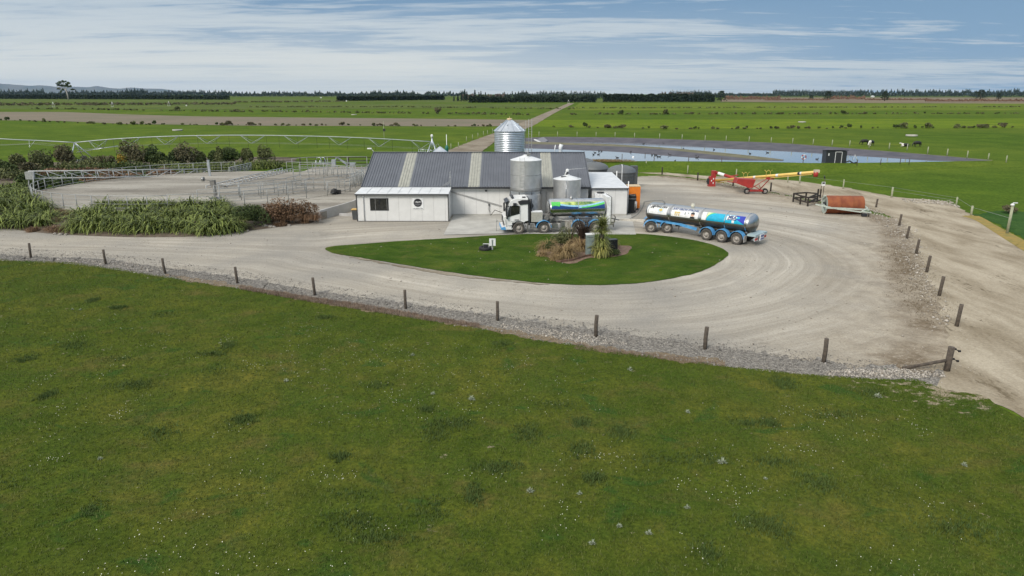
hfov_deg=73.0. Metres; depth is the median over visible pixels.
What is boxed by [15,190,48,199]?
flax clump
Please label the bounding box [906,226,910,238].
fence post
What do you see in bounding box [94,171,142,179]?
bush
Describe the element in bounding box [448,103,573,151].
race
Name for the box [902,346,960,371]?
end post
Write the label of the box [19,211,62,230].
flax clump
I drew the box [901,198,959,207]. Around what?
lane stones
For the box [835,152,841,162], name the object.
door
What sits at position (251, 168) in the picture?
flax clump
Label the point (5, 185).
flax clump
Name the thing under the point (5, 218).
flax clump
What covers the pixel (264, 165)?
flax clump
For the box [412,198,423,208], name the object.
sign board
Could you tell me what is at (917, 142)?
cow
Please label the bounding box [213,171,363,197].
yard railing
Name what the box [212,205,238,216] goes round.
flax clump
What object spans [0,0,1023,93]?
sky
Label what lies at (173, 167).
flax clump
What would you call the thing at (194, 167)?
flax clump
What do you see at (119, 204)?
flax clump
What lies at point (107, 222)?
flax clump
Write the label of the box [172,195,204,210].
flax clump
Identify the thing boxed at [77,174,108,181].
shrub
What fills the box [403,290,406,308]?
fence post
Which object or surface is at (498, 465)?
lush grass tufts
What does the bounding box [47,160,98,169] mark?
shrub
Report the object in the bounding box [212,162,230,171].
flax clump
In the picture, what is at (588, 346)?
dead grass
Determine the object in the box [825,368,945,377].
white stones
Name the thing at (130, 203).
flax clump
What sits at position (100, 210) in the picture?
flax clump
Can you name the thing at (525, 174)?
milk silo
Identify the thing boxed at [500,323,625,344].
white stones
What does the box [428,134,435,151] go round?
pivot
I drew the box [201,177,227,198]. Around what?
post
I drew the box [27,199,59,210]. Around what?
flax clump
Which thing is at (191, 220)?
flax clump
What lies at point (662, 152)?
pond liner
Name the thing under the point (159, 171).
bush
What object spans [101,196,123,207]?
flax clump
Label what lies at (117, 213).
flax clump
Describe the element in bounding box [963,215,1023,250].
dry grass edge
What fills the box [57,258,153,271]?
white stones
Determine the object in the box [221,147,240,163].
bush
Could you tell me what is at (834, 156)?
pump shed
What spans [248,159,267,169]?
flax clump
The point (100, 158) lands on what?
bush
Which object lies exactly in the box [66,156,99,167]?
bush
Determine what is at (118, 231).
flax clump
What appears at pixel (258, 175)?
backing gate
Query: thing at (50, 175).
bush
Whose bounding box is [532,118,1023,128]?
field strip
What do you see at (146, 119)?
bare field
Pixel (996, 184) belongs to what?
ground
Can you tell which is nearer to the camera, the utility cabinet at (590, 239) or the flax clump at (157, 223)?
the utility cabinet at (590, 239)
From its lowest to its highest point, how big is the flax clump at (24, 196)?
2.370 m
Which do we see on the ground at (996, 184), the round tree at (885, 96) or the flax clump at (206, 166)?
the flax clump at (206, 166)
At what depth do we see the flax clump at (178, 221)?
61.72 m
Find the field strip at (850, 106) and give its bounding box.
[569,103,1023,109]
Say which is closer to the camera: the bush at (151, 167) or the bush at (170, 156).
the bush at (151, 167)
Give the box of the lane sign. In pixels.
[819,175,824,197]
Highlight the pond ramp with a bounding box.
[534,137,547,141]
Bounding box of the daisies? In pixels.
[26,314,982,575]
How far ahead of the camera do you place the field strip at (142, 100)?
1316.93 m
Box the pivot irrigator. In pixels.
[0,134,430,161]
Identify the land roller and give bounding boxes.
[815,195,870,216]
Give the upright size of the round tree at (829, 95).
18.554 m
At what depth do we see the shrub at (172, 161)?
112.33 m
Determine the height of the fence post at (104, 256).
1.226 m
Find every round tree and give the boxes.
[553,92,565,96]
[716,91,726,100]
[824,91,832,98]
[880,91,889,100]
[974,90,988,98]
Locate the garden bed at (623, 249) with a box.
[537,243,631,263]
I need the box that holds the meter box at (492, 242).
[489,239,495,249]
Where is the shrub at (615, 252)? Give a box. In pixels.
[607,249,620,254]
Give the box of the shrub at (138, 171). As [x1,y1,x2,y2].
[114,165,149,173]
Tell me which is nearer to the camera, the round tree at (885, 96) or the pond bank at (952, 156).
the pond bank at (952, 156)
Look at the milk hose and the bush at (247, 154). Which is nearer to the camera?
the milk hose
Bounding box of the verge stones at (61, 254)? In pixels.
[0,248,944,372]
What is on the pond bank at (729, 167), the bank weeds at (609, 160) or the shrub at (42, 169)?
the bank weeds at (609, 160)
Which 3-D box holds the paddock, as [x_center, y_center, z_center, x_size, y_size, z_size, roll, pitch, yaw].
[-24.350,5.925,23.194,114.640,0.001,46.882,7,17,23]
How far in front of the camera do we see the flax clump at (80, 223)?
61.65 m
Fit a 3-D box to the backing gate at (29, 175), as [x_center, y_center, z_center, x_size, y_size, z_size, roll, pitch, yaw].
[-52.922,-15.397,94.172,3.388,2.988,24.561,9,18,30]
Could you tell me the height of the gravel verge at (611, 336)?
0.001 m
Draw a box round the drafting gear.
[316,157,361,172]
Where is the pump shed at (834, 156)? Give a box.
[821,150,848,162]
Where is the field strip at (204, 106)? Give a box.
[0,103,562,108]
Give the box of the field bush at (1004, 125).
[998,122,1007,127]
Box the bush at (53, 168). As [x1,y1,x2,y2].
[38,167,76,175]
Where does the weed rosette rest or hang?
on the paddock
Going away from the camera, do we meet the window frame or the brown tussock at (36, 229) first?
the brown tussock at (36, 229)
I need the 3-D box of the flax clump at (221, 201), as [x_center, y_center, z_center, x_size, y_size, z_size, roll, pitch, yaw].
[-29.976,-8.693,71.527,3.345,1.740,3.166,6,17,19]
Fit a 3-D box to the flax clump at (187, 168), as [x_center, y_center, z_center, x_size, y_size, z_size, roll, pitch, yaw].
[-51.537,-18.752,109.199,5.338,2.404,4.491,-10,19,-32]
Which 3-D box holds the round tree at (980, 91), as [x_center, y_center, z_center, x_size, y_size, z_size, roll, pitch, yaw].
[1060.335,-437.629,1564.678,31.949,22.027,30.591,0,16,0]
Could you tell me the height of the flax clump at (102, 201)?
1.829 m
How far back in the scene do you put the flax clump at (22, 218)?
63.64 m
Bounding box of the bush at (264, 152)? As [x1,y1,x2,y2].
[257,144,275,160]
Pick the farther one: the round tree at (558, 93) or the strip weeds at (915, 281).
the round tree at (558, 93)
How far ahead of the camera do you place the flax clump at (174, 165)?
108.00 m
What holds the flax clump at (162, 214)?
on the planting bank at (180, 234)
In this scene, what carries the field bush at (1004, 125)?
on the field strip at (811, 123)
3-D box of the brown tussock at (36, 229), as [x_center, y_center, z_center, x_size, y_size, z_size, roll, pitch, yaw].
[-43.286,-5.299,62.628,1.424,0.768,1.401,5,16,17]
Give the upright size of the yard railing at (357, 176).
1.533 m
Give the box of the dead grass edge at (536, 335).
[165,274,724,365]
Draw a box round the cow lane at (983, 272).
[648,173,1023,416]
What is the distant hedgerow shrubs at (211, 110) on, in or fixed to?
on the ground at (996, 184)
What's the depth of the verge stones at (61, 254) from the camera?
40.85 m
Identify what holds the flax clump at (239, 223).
on the planting bank at (180, 234)
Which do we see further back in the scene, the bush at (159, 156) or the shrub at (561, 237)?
the bush at (159, 156)
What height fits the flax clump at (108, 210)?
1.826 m
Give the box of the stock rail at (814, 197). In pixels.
[792,189,821,205]
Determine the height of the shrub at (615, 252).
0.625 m
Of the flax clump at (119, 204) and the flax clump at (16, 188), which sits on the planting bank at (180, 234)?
the flax clump at (16, 188)
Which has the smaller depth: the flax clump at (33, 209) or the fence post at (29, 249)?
the fence post at (29, 249)
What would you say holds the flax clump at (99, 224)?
on the planting bank at (180, 234)
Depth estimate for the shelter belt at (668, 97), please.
1072.69 m
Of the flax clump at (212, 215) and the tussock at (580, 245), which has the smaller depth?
the tussock at (580, 245)
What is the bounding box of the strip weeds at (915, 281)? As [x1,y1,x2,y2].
[872,245,957,327]
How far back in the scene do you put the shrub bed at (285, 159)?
127.45 m
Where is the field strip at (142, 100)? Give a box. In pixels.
[0,99,720,101]
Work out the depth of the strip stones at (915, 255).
55.97 m
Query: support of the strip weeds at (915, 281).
on the gravel yard at (781, 290)
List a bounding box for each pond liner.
[524,144,782,160]
[525,137,991,160]
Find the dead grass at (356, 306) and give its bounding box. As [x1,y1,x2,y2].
[239,284,479,327]
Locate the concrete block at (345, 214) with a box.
[339,213,351,215]
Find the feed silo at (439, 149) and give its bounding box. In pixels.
[433,144,446,151]
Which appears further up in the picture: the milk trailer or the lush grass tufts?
the milk trailer
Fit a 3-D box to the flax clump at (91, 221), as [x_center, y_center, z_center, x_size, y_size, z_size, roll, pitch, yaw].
[-37.539,-5.692,62.743,4.669,2.488,4.454,-13,20,-38]
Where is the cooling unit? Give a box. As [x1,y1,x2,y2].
[594,192,607,197]
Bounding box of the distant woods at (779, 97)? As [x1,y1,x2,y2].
[725,95,1023,100]
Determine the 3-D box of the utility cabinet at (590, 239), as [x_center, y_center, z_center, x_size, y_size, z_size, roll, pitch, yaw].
[5.987,-3.337,53.197,0.680,1.705,0.480,-1,16,-4]
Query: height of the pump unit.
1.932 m
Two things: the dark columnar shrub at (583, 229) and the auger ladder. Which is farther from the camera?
the auger ladder
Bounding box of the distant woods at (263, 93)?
[0,88,725,98]
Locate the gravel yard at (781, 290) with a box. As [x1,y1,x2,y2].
[0,176,954,391]
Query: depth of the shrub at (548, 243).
54.50 m
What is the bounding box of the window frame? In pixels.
[370,198,388,210]
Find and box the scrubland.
[720,97,1023,103]
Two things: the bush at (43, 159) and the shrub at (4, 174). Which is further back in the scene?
the bush at (43, 159)
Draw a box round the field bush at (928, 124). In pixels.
[925,122,932,127]
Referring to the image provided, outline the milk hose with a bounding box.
[611,200,664,219]
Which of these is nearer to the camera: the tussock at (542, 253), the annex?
the tussock at (542, 253)
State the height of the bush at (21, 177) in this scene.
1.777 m
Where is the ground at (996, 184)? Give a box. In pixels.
[0,94,1023,419]
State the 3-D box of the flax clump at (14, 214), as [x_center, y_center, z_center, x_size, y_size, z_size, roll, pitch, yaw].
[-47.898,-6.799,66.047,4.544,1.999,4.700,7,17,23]
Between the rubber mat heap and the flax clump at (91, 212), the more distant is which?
the rubber mat heap
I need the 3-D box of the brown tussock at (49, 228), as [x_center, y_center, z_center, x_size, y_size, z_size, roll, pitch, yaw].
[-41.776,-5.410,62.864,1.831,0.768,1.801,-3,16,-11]
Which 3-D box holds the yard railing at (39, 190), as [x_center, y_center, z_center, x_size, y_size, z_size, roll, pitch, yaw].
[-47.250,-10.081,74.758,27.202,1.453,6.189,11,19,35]
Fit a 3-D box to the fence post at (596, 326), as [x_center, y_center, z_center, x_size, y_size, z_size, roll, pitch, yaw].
[4.294,1.997,35.329,0.224,1.288,0.194,0,17,0]
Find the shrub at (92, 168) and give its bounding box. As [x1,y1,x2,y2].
[70,167,122,173]
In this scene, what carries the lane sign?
on the cow lane at (983, 272)
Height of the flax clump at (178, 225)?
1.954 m
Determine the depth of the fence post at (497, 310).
37.77 m
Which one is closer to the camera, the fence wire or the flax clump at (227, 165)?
the fence wire
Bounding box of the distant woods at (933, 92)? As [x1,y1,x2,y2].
[607,88,1023,96]
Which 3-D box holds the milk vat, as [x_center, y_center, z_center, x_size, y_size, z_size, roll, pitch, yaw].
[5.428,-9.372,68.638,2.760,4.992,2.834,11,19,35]
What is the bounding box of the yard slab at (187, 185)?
[34,171,355,211]
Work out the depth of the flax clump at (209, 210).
65.68 m
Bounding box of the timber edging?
[556,254,591,261]
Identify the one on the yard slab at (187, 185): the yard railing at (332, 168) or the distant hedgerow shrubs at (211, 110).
the yard railing at (332, 168)
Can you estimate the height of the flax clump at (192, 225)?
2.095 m
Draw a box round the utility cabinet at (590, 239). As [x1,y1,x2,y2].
[585,233,594,254]
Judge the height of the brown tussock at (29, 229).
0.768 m
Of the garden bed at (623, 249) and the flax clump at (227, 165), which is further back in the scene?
the flax clump at (227, 165)
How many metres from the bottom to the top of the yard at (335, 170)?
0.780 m
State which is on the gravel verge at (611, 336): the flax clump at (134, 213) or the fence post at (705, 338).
the fence post at (705, 338)
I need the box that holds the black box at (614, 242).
[606,238,617,249]
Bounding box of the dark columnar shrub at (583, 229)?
[568,214,594,239]
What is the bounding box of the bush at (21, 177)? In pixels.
[13,172,41,185]
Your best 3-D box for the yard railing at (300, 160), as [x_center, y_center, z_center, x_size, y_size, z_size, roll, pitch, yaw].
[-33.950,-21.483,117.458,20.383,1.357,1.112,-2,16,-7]
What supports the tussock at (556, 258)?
on the garden bed at (623, 249)
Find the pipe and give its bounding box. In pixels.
[631,166,637,183]
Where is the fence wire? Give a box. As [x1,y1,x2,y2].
[802,176,1008,217]
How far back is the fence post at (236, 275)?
45.30 m
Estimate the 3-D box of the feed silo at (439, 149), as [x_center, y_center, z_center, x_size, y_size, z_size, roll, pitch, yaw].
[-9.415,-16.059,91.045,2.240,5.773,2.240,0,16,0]
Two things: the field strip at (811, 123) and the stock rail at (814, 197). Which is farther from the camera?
the field strip at (811, 123)
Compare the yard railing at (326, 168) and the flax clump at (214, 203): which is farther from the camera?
the yard railing at (326, 168)
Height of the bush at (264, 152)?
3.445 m
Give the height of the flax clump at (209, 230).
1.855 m
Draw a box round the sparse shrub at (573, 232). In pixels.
[558,223,581,239]
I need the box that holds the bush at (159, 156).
[148,152,166,164]
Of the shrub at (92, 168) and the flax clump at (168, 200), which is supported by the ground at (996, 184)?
the shrub at (92, 168)
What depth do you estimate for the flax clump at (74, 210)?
65.72 m
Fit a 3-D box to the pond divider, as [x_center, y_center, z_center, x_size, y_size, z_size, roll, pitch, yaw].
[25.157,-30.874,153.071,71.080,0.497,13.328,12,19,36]
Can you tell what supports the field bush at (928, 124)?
on the field strip at (811, 123)
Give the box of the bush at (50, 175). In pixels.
[39,171,66,179]
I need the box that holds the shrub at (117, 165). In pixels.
[91,158,140,169]
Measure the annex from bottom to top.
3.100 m
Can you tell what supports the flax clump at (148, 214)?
on the planting bank at (180, 234)
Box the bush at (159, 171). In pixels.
[146,168,176,174]
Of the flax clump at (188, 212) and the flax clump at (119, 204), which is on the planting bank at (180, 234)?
the flax clump at (188, 212)
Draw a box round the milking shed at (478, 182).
[361,148,590,214]
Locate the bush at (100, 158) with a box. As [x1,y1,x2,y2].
[92,155,116,165]
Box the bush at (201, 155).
[191,151,206,163]
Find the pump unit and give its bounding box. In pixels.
[628,194,636,211]
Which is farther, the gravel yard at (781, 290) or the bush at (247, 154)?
the bush at (247, 154)
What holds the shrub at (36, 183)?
on the ground at (996, 184)
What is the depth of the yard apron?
75.75 m
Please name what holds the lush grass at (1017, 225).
on the ground at (996, 184)
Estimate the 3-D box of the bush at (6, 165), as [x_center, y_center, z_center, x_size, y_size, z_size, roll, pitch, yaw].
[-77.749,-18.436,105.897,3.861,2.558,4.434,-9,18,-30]
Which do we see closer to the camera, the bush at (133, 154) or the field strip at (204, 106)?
the bush at (133, 154)
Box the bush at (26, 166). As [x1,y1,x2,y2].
[17,162,41,171]
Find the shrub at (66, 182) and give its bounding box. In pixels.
[48,175,80,186]
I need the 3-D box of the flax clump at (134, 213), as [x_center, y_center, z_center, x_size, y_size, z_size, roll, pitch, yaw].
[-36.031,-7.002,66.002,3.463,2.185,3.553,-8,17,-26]
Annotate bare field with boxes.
[0,112,526,125]
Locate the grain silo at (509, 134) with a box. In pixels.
[494,117,524,151]
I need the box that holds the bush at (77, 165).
[68,164,90,168]
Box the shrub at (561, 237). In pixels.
[549,226,570,244]
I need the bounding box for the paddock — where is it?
[0,259,1023,575]
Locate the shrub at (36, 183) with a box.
[23,176,48,189]
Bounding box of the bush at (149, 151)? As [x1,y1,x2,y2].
[140,144,159,162]
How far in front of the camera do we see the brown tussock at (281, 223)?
64.98 m
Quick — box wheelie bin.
[351,208,356,218]
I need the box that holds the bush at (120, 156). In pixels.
[116,154,127,163]
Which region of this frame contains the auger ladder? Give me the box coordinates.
[525,119,531,151]
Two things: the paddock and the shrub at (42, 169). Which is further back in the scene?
the shrub at (42, 169)
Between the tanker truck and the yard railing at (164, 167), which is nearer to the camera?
the tanker truck
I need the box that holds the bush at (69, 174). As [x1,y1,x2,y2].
[62,171,86,176]
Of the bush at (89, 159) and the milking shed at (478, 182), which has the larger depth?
the bush at (89, 159)
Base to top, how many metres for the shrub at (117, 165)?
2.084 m
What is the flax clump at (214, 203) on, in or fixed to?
on the planting bank at (180, 234)
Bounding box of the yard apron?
[260,186,360,219]
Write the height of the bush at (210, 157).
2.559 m
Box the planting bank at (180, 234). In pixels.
[0,188,312,236]
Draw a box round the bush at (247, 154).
[240,148,253,161]
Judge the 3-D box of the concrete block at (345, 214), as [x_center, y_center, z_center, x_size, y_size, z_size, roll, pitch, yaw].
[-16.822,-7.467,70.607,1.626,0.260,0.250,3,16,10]
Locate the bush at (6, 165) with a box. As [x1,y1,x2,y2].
[0,160,18,171]
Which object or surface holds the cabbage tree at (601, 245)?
on the garden bed at (623, 249)
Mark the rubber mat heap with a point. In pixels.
(334, 191)
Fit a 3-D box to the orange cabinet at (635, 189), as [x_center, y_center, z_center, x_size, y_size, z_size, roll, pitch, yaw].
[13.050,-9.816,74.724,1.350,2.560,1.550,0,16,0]
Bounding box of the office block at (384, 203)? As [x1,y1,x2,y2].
[354,186,451,221]
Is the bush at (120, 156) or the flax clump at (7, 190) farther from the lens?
the bush at (120, 156)
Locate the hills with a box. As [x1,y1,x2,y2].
[0,84,195,93]
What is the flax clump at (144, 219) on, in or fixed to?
on the planting bank at (180, 234)
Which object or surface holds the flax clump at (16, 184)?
on the ground at (996, 184)
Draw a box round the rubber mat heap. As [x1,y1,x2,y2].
[330,188,340,193]
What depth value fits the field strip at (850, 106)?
686.51 m
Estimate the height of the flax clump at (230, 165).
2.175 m
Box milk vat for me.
[553,168,580,216]
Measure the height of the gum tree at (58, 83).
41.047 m
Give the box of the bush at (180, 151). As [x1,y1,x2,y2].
[170,141,198,162]
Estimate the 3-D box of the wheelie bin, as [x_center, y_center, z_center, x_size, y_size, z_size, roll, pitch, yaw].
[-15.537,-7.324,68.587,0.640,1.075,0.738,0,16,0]
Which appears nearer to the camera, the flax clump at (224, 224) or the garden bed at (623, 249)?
the garden bed at (623, 249)
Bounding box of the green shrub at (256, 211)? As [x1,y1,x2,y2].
[229,203,270,225]
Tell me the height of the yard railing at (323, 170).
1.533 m
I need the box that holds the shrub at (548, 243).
[542,241,555,248]
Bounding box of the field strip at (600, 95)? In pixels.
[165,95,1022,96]
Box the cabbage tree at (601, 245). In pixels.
[588,213,616,258]
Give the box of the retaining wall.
[318,199,355,219]
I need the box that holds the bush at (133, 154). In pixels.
[116,139,145,163]
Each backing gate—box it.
[24,169,206,190]
[205,168,292,187]
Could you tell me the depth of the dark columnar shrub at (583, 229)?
56.81 m
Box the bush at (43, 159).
[27,148,53,169]
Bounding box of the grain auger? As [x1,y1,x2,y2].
[706,170,819,193]
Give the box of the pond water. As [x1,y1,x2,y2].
[524,142,941,162]
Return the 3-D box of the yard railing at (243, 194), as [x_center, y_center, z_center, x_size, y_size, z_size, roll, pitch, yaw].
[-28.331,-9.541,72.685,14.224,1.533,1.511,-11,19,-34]
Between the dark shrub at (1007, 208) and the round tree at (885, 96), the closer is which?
the dark shrub at (1007, 208)
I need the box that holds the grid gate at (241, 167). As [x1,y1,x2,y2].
[229,162,250,170]
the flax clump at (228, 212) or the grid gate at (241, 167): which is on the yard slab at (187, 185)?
the grid gate at (241, 167)
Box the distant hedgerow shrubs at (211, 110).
[31,105,1020,114]
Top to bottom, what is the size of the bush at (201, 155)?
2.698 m
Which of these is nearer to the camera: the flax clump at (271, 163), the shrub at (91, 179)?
the shrub at (91, 179)
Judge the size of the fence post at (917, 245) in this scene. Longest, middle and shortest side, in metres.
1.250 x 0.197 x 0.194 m
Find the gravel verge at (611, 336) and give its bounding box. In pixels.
[0,254,943,385]
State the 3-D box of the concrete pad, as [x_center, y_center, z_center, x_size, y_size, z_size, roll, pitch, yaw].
[3.107,-6.135,66.151,18.300,0.001,10.612,0,16,0]
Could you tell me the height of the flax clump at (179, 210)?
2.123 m
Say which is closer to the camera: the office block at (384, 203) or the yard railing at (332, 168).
the office block at (384, 203)
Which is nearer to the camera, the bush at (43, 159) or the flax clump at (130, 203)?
the flax clump at (130, 203)
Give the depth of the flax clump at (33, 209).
67.98 m
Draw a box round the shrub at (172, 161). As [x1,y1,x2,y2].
[154,160,188,167]
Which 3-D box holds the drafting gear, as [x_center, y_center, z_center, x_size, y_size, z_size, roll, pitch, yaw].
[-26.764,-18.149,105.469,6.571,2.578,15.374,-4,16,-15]
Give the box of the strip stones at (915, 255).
[720,181,959,327]
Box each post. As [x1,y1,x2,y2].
[28,243,31,257]
[102,249,106,263]
[161,258,166,273]
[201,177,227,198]
[207,160,210,175]
[234,267,238,282]
[311,277,315,295]
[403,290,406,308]
[496,301,498,320]
[594,315,598,336]
[703,326,708,349]
[821,338,828,362]
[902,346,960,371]
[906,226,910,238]
[915,239,920,253]
[925,255,931,272]
[937,276,944,295]
[954,304,963,326]
[1006,202,1017,232]
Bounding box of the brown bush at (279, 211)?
[261,197,324,223]
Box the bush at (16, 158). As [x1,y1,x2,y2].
[8,153,26,168]
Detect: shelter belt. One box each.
[0,94,229,99]
[336,95,444,100]
[462,93,504,99]
[468,94,597,102]
[602,93,715,101]
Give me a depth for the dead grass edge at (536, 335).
35.30 m
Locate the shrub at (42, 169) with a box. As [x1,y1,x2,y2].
[33,166,62,173]
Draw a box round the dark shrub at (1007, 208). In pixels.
[1002,205,1017,212]
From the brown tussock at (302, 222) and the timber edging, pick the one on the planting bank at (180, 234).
the brown tussock at (302, 222)
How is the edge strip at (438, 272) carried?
on the gravel yard at (781, 290)
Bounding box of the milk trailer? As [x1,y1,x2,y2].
[619,202,766,244]
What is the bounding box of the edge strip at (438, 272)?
[349,256,540,284]
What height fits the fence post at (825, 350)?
1.276 m
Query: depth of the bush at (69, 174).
99.43 m
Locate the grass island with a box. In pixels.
[325,234,727,284]
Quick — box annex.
[588,172,628,214]
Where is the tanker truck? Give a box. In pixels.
[499,194,615,232]
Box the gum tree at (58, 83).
[56,80,74,99]
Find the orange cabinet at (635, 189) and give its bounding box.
[626,184,640,209]
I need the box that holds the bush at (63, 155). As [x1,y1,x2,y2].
[53,143,74,163]
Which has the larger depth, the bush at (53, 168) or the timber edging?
the bush at (53, 168)
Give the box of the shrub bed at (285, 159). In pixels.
[0,157,296,184]
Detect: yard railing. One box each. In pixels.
[29,177,168,209]
[52,162,235,186]
[166,184,306,207]
[196,177,313,200]
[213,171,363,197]
[216,181,349,193]
[218,174,301,196]
[249,157,370,164]
[286,161,353,186]
[291,156,366,171]
[293,164,368,178]
[299,164,364,183]
[326,170,363,195]
[351,166,366,186]
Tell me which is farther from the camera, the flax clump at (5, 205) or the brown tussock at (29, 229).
the flax clump at (5, 205)
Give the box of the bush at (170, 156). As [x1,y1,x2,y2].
[165,150,184,164]
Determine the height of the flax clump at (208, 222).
2.295 m
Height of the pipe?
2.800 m
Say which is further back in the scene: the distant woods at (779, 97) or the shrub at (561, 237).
the distant woods at (779, 97)
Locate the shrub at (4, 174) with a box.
[0,167,28,179]
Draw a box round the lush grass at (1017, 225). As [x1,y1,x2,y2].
[972,211,1023,237]
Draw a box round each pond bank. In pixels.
[532,137,985,159]
[601,161,991,174]
[613,137,992,159]
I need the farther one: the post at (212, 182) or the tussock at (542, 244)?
the post at (212, 182)
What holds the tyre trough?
on the grass island
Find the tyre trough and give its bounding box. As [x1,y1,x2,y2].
[479,244,490,250]
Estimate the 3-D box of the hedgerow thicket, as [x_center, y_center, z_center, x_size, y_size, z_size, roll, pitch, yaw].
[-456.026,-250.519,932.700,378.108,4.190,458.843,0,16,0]
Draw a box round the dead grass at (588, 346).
[574,343,724,366]
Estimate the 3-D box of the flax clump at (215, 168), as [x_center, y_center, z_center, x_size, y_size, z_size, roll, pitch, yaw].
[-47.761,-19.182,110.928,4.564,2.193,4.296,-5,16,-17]
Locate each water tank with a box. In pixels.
[587,161,608,171]
[607,164,635,184]
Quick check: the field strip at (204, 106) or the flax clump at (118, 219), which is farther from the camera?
the field strip at (204, 106)
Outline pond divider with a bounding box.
[524,141,781,159]
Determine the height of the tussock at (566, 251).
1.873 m
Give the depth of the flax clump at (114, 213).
65.61 m
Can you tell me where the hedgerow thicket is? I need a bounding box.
[0,100,345,105]
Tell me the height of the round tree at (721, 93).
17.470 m
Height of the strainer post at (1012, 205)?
2.791 m
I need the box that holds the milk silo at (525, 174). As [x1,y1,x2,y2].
[509,150,541,209]
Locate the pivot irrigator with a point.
(82, 156)
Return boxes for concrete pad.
[444,215,635,234]
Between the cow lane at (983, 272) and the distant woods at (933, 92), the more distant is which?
the distant woods at (933, 92)
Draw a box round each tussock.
[24,226,35,232]
[25,225,39,231]
[42,224,58,230]
[47,226,65,232]
[272,220,287,226]
[297,218,311,223]
[535,238,560,251]
[535,249,549,256]
[545,252,564,260]
[546,240,583,259]
[567,235,594,252]
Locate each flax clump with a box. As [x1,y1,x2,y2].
[0,183,15,189]
[0,186,16,193]
[0,189,22,201]
[0,193,34,213]
[0,206,32,222]
[0,211,24,229]
[0,212,38,229]
[1,179,24,189]
[2,186,29,193]
[2,186,35,196]
[2,193,39,205]
[8,198,51,215]
[14,191,52,206]
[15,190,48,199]
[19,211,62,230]
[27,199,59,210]
[31,207,64,219]
[54,213,91,233]
[57,205,98,223]
[59,219,94,234]
[64,211,108,234]
[66,201,111,220]
[71,209,114,233]
[71,214,127,234]
[81,203,117,219]
[85,194,114,208]
[87,203,120,217]
[92,215,128,232]
[95,210,136,234]
[99,211,161,234]
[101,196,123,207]
[103,206,136,218]
[103,207,132,218]
[107,197,133,208]
[110,220,140,236]
[114,199,136,209]
[115,201,160,218]
[115,205,144,217]
[117,198,145,209]
[117,209,168,234]
[125,203,161,216]
[126,213,171,235]
[131,196,156,207]
[137,206,171,217]
[138,216,175,233]
[141,198,159,206]
[143,199,169,209]
[148,210,173,218]
[150,204,187,220]
[150,217,182,234]
[154,218,195,233]
[156,196,179,205]
[159,161,185,173]
[162,199,186,210]
[163,215,195,232]
[166,163,190,172]
[167,211,216,235]
[170,163,198,172]
[170,204,195,217]
[171,207,200,219]
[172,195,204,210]
[172,203,210,219]
[180,216,213,234]
[182,220,228,237]
[183,162,204,172]
[184,202,221,219]
[186,204,233,221]
[189,161,210,172]
[191,212,248,236]
[192,196,231,208]
[193,160,218,172]
[199,204,229,213]
[200,212,245,236]
[204,164,225,171]
[211,214,258,234]
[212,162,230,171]
[212,196,234,208]
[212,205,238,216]
[218,161,243,170]
[218,205,246,217]
[233,159,248,170]
[243,162,260,169]
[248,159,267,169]
[253,159,275,169]
[261,159,280,168]
[266,159,291,168]
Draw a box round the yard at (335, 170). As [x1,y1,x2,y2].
[303,167,366,183]
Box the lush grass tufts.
[0,297,1009,567]
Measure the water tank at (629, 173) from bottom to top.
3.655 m
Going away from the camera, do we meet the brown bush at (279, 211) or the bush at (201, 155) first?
the brown bush at (279, 211)
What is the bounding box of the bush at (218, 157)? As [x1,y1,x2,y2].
[213,146,223,163]
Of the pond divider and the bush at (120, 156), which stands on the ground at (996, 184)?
the bush at (120, 156)
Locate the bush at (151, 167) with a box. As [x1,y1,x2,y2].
[127,162,161,168]
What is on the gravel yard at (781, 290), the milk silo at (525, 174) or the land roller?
the land roller
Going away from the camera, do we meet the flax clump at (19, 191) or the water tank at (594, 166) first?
the flax clump at (19, 191)
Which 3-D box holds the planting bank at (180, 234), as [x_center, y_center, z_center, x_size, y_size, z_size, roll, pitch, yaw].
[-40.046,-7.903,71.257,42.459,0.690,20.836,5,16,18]
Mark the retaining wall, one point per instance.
(332, 211)
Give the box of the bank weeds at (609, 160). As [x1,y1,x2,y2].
[592,159,634,161]
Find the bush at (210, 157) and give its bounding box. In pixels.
[207,150,215,161]
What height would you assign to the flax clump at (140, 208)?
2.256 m
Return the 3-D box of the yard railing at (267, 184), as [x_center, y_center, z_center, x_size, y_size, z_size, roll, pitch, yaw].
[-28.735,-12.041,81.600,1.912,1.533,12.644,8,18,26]
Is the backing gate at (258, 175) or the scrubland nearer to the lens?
the backing gate at (258, 175)

